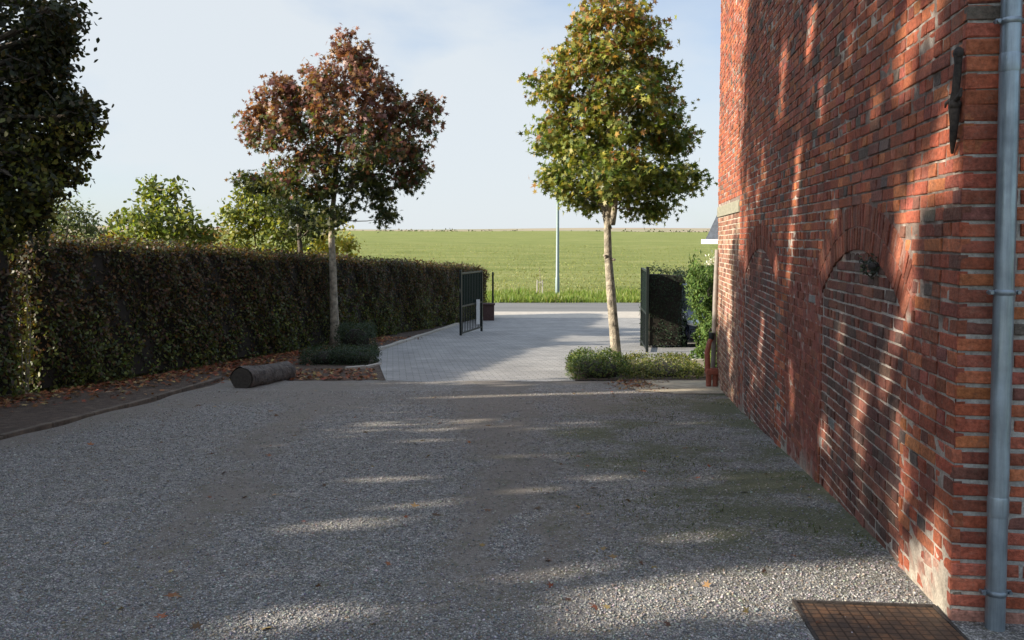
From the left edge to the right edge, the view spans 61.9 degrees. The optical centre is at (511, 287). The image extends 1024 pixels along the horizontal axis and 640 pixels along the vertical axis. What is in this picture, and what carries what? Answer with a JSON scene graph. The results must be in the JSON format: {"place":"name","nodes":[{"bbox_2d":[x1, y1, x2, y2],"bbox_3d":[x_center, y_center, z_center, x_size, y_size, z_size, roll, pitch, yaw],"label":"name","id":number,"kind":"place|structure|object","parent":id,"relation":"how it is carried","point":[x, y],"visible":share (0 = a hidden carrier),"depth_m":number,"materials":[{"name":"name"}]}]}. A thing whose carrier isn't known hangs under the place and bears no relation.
{"place":"outdoors","nodes":[
{"label":"outdoors","id":0,"kind":"place"},
{"bbox_2d":[0,0,720,229],"label":"sky","id":1,"kind":"structure","parent":0,"point":[175,74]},
{"bbox_2d":[18,231,717,320],"bbox_3d":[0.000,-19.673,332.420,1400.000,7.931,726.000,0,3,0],"label":"ground","id":2,"kind":"structure","parent":0,"point":[496,240],"depth_m":106.81,"materials":[{"name":"green plant"}]},
{"bbox_2d":[31,189,112,242],"bbox_3d":[-8.091,-0.130,15.507,1.627,3.373,1.483,0,3,0],"label":"garden shrub","id":3,"kind":"object","parent":2,"relation":"on","point":[70,223],"visible":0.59,"depth_m":15.32,"materials":[{"name":"green plant"}]},
{"bbox_2d":[98,223,127,242],"bbox_3d":[-9.289,-0.019,19.855,0.556,3.027,1.156,-2,4,-38],"label":"garden shrub","id":4,"kind":"object","parent":2,"relation":"on","point":[110,234],"visible":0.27,"depth_m":19.57,"materials":[{"name":"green plant"}]},
{"bbox_2d":[100,173,223,252],"bbox_3d":[-7.656,-0.485,18.530,2.760,3.996,2.004,3,4,42],"label":"garden tree","id":5,"kind":"object","parent":2,"relation":"on","point":[152,220],"visible":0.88,"depth_m":18.16,"materials":[{"name":"green plant"}]},
{"bbox_2d":[209,228,233,249],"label":"garden shrub","id":6,"kind":"object","parent":2,"relation":"on","point":[222,236],"visible":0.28,"depth_m":21.12,"materials":[{"name":"green plant"}]},
{"bbox_2d":[0,321,463,433],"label":"soil bed","id":7,"kind":"object","parent":2,"relation":"on","point":[23,416],"visible":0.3,"depth_m":12.07,"materials":[{"name":"brown soil"}]},
{"bbox_2d":[0,235,30,398],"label":"beech hedge","id":8,"kind":"object","parent":7,"relation":"on","point":[9,364],"visible":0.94,"depth_m":11.29,"materials":[{"name":"green plant"}]},
{"bbox_2d":[7,271,42,395],"bbox_3d":[-6.777,0.631,11.728,0.582,1.730,0.455,-1,3,-19],"label":"ivy","id":9,"kind":"object","parent":7,"relation":"on","point":[28,352],"visible":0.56,"depth_m":11.74,"materials":[{"name":"green plant"}]},
{"bbox_2d":[0,0,113,260],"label":"hornbeam tree","id":10,"kind":"object","parent":7,"relation":"on","point":[36,57],"visible":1,"depth_m":7.84,"materials":[{"name":"green plant"}]},
{"bbox_2d":[0,376,222,439],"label":"edging kerb","id":11,"kind":"structure","parent":7,"relation":"on","point":[47,425],"depth_m":9.70,"materials":[{"name":"grey concrete"}]},
{"bbox_2d":[0,335,421,415],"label":"fallen leaves","id":12,"kind":"object","parent":7,"relation":"on","point":[180,372],"visible":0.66,"depth_m":13.89,"materials":[{"name":"brown plant"}]},
{"bbox_2d":[7,225,489,393],"bbox_3d":[-4.169,0.090,22.544,1.439,3.301,22.214,1,3,15],"label":"beech hedge","id":13,"kind":"object","parent":7,"relation":"on","point":[131,309],"visible":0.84,"depth_m":15.24,"materials":[{"name":"green plant"}]},
{"bbox_2d":[230,361,295,387],"bbox_3d":[-3.790,1.325,13.130,0.374,0.440,1.410,1,3,14],"label":"log","id":14,"kind":"object","parent":7,"relation":"on","point":[249,376],"visible":0.86,"depth_m":12.75,"materials":[{"name":"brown wood"}]},
{"bbox_2d":[224,23,449,347],"bbox_3d":[-3.986,-2.245,19.735,4.017,7.481,4.152,-3,4,-40],"label":"sweetgum tree","id":15,"kind":"object","parent":7,"relation":"on","point":[384,145],"visible":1,"depth_m":19.25,"materials":[{"name":"brown plant"}]},
{"bbox_2d":[298,342,381,365],"bbox_3d":[-3.283,1.274,16.344,1.564,0.473,1.119,0,3,0],"label":"box edging","id":16,"kind":"object","parent":7,"relation":"on","point":[342,354],"visible":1,"depth_m":16.06,"materials":[{"name":"green plant"}]},
{"bbox_2d":[331,320,377,352],"bbox_3d":[-3.304,1.060,18.036,0.953,0.801,0.943,0,3,0],"label":"box ball","id":17,"kind":"object","parent":7,"relation":"on","point":[356,336],"visible":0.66,"depth_m":17.82,"materials":[{"name":"green plant"}]},
{"bbox_2d":[345,363,380,369],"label":"corner kerb","id":18,"kind":"structure","parent":7,"relation":"on","point":[363,366],"depth_m":15.34,"materials":[{"name":"concrete"}]},
{"bbox_2d":[211,164,319,255],"bbox_3d":[-6.826,-0.976,23.527,3.404,4.830,2.367,0,3,0],"label":"garden tree","id":19,"kind":"object","parent":2,"relation":"on","point":[251,215],"visible":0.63,"depth_m":23.14,"materials":[{"name":"green plant"}]},
{"bbox_2d":[258,192,339,254],"bbox_3d":[-5.378,-0.591,22.075,2.017,4.120,2.169,0,3,0],"label":"garden tree","id":20,"kind":"object","parent":2,"relation":"on","point":[300,221],"visible":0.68,"depth_m":21.80,"materials":[{"name":"green plant"}]},
{"bbox_2d":[303,219,364,261],"bbox_3d":[-5.252,-0.303,25.097,1.891,3.440,1.741,0,3,0],"label":"garden shrub","id":21,"kind":"object","parent":2,"relation":"on","point":[346,245],"visible":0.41,"depth_m":24.78,"materials":[{"name":"green plant"}]},
{"bbox_2d":[68,228,706,232],"bbox_3d":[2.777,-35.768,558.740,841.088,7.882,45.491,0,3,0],"label":"hedgerow","id":22,"kind":"object","parent":2,"relation":"on","point":[515,230],"visible":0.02,"depth_m":552.10,"materials":[{"name":"green plant"}]},
{"bbox_2d":[483,303,494,320],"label":"brick pillar","id":23,"kind":"structure","parent":2,"relation":"on","point":[488,311],"depth_m":31.01,"materials":[{"name":"red brick"}]},
{"bbox_2d":[492,272,493,302],"bbox_3d":[-0.719,0.301,32.105,0.070,1.800,0.070,0,3,0],"label":"gate post","id":24,"kind":"object","parent":2,"relation":"on","point":[492,287],"visible":0.56,"depth_m":32.05,"materials":[{"name":"metal"}]},
{"bbox_2d":[0,380,1023,639],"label":"gravel yard","id":25,"kind":"structure","parent":2,"relation":"on","point":[494,392],"depth_m":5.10,"materials":[{"name":"grey gravel"}]},
{"bbox_2d":[87,378,843,629],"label":"scattered leaves","id":26,"kind":"object","parent":25,"relation":"on","point":[198,625],"visible":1,"depth_m":5.05,"materials":[{"name":"brown plant"}]},
{"bbox_2d":[372,389,880,554],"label":"moss tufts","id":27,"kind":"object","parent":25,"relation":"on","point":[669,457],"visible":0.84,"depth_m":6.10,"materials":[{"name":"green plant"}]},
{"bbox_2d":[628,380,723,392],"bbox_3d":[2.436,1.449,12.561,1.522,0.093,1.669,0,3,0],"label":"sand strip","id":28,"kind":"object","parent":25,"relation":"on","point":[689,386],"visible":0.89,"depth_m":12.46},
{"bbox_2d":[792,599,968,639],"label":"drain cover","id":29,"kind":"object","parent":25,"relation":"on","point":[902,621],"visible":0.99,"depth_m":3.44,"materials":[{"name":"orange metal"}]},
{"bbox_2d":[531,268,543,292],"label":"young tree","id":30,"kind":"object","parent":2,"relation":"on","point":[537,282],"visible":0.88,"depth_m":44.62,"materials":[{"name":"beige plant"}]},
{"bbox_2d":[485,286,640,302],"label":"verge grass","id":31,"kind":"structure","parent":2,"relation":"on","point":[518,295],"depth_m":40.99,"materials":[{"name":"green plant"}]},
{"bbox_2d":[555,158,559,293],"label":"street lamp","id":32,"kind":"object","parent":31,"relation":"on","point":[557,283],"visible":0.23,"depth_m":44.17,"materials":[{"name":"metal"}]},
{"bbox_2d":[701,216,718,243],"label":"neighbour house","id":33,"kind":"structure","parent":2,"relation":"on","point":[712,237],"depth_m":29.91,"materials":[{"name":"stone"}]},
{"bbox_2d":[716,0,1023,623],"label":"brick building","id":34,"kind":"structure","parent":2,"relation":"on","point":[852,390],"depth_m":4.53,"materials":[{"name":"red brick"}]},
{"bbox_2d":[704,250,718,386],"bbox_3d":[2.951,0.474,12.584,0.229,2.079,0.200,0,3,0],"label":"drain pipe","id":35,"kind":"object","parent":34,"relation":"attached to","point":[712,372],"visible":0.89,"depth_m":12.58,"materials":[{"name":"metal"}]},
{"bbox_2d":[859,253,879,278],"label":"wall weed","id":36,"kind":"object","parent":34,"relation":"attached to","point":[872,267],"depth_m":4.56,"materials":[{"name":"green plant"}]},
{"bbox_2d":[944,46,963,153],"bbox_3d":[1.773,-0.748,3.430,0.054,0.413,0.223,1,3,21],"label":"wall anchor","id":37,"kind":"object","parent":34,"relation":"attached to","point":[953,102],"depth_m":3.37,"materials":[{"name":"black metal"}]},
{"bbox_2d":[978,0,1023,631],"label":"downpipe","id":38,"kind":"object","parent":34,"relation":"attached to","point":[995,592],"visible":1,"depth_m":3.30,"materials":[{"name":"metal"}]},
{"bbox_2d":[47,226,710,232],"bbox_3d":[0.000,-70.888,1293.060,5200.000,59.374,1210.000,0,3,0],"label":"hills","id":39,"kind":"structure","parent":0,"point":[621,229],"depth_m":1317.99,"materials":[{"name":"green plant"}]},
{"bbox_2d":[376,318,704,381],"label":"driveway","id":40,"kind":"structure","parent":0,"point":[520,349],"depth_m":19.19,"materials":[{"name":"grey concrete"}]},
{"bbox_2d":[378,323,458,350],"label":"drive kerb","id":41,"kind":"structure","parent":40,"relation":"on","point":[411,338],"depth_m":22.34,"materials":[{"name":"concrete"}]},
{"bbox_2d":[459,270,482,335],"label":"driveway gate","id":42,"kind":"structure","parent":40,"relation":"on","point":[470,289],"depth_m":24.40,"materials":[{"name":"metal"}]},
{"bbox_2d":[476,299,479,323],"bbox_3d":[-0.993,0.697,24.936,0.100,0.720,0.080,0,3,0],"label":"letter tube","id":43,"kind":"object","parent":42,"relation":"attached to","point":[477,311],"visible":1,"depth_m":24.90,"materials":[{"name":"white paint"}]},
{"bbox_2d":[516,0,717,358],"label":"sweetgum tree","id":44,"kind":"object","parent":40,"relation":"on","point":[633,177],"visible":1,"depth_m":15.46,"materials":[{"name":"green plant"}]},
{"bbox_2d":[565,365,705,379],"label":"soil","id":45,"kind":"structure","parent":40,"relation":"on","point":[664,378],"depth_m":13.60,"materials":[{"name":"brown soil"}]},
{"bbox_2d":[564,345,632,380],"bbox_3d":[1.420,1.293,14.342,1.128,0.568,2.007,0,3,0],"label":"box edging","id":46,"kind":"object","parent":45,"relation":"on","point":[589,365],"visible":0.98,"depth_m":13.73,"materials":[{"name":"green plant"}]},
{"bbox_2d":[621,350,705,378],"bbox_3d":[2.506,1.318,14.382,1.371,0.479,1.833,0,3,0],"label":"box edging","id":47,"kind":"object","parent":45,"relation":"on","point":[655,368],"visible":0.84,"depth_m":13.88,"materials":[{"name":"green plant"}]},
{"bbox_2d":[640,267,648,351],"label":"driveway gate","id":48,"kind":"structure","parent":40,"relation":"on","point":[644,317],"depth_m":19.07,"materials":[{"name":"metal"}]},
{"bbox_2d":[616,359,710,365],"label":"bed kerb","id":49,"kind":"structure","parent":40,"relation":"on","point":[701,361],"depth_m":15.75,"materials":[{"name":"concrete"}]},
{"bbox_2d":[639,261,687,347],"bbox_3d":[3.552,0.390,19.885,1.142,2.021,1.079,0,3,0],"label":"conifer hedge","id":50,"kind":"object","parent":40,"relation":"on","point":[666,313],"visible":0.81,"depth_m":19.68,"materials":[{"name":"green plant"}]},
{"bbox_2d":[673,266,706,282],"bbox_3d":[6.259,0.311,26.342,2.698,2.009,1.122,0,3,0],"label":"conifer hedge","id":51,"kind":"object","parent":40,"relation":"on","point":[686,274],"visible":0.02,"depth_m":26.10,"materials":[{"name":"green plant"}]},
{"bbox_2d":[680,283,704,345],"bbox_3d":[4.869,0.621,21.697,2.080,1.479,4.250,0,3,0],"label":"parked car","id":52,"kind":"object","parent":40,"relation":"on","point":[689,327],"visible":0.12,"depth_m":19.83,"materials":[{"name":"paint"}]},
{"bbox_2d":[684,249,717,367],"bbox_3d":[4.142,0.380,15.526,2.081,2.210,2.525,0,3,0],"label":"shrub","id":53,"kind":"object","parent":40,"relation":"on","point":[699,287],"visible":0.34,"depth_m":15.50,"materials":[{"name":"green plant"}]},
{"bbox_2d":[704,250,714,265],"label":"flowering shrub","id":54,"kind":"object","parent":40,"relation":"on","point":[710,262],"visible":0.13,"depth_m":17.49,"materials":[{"name":"white plant"}]},
{"bbox_2d":[494,303,639,311],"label":"road","id":55,"kind":"structure","parent":0,"point":[559,307],"depth_m":37.51,"materials":[{"name":"grey asphalt"}]},
{"bbox_2d":[494,312,639,317],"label":"pavement","id":56,"kind":"structure","parent":0,"point":[562,314],"depth_m":33.87,"materials":[{"name":"grey concrete"}]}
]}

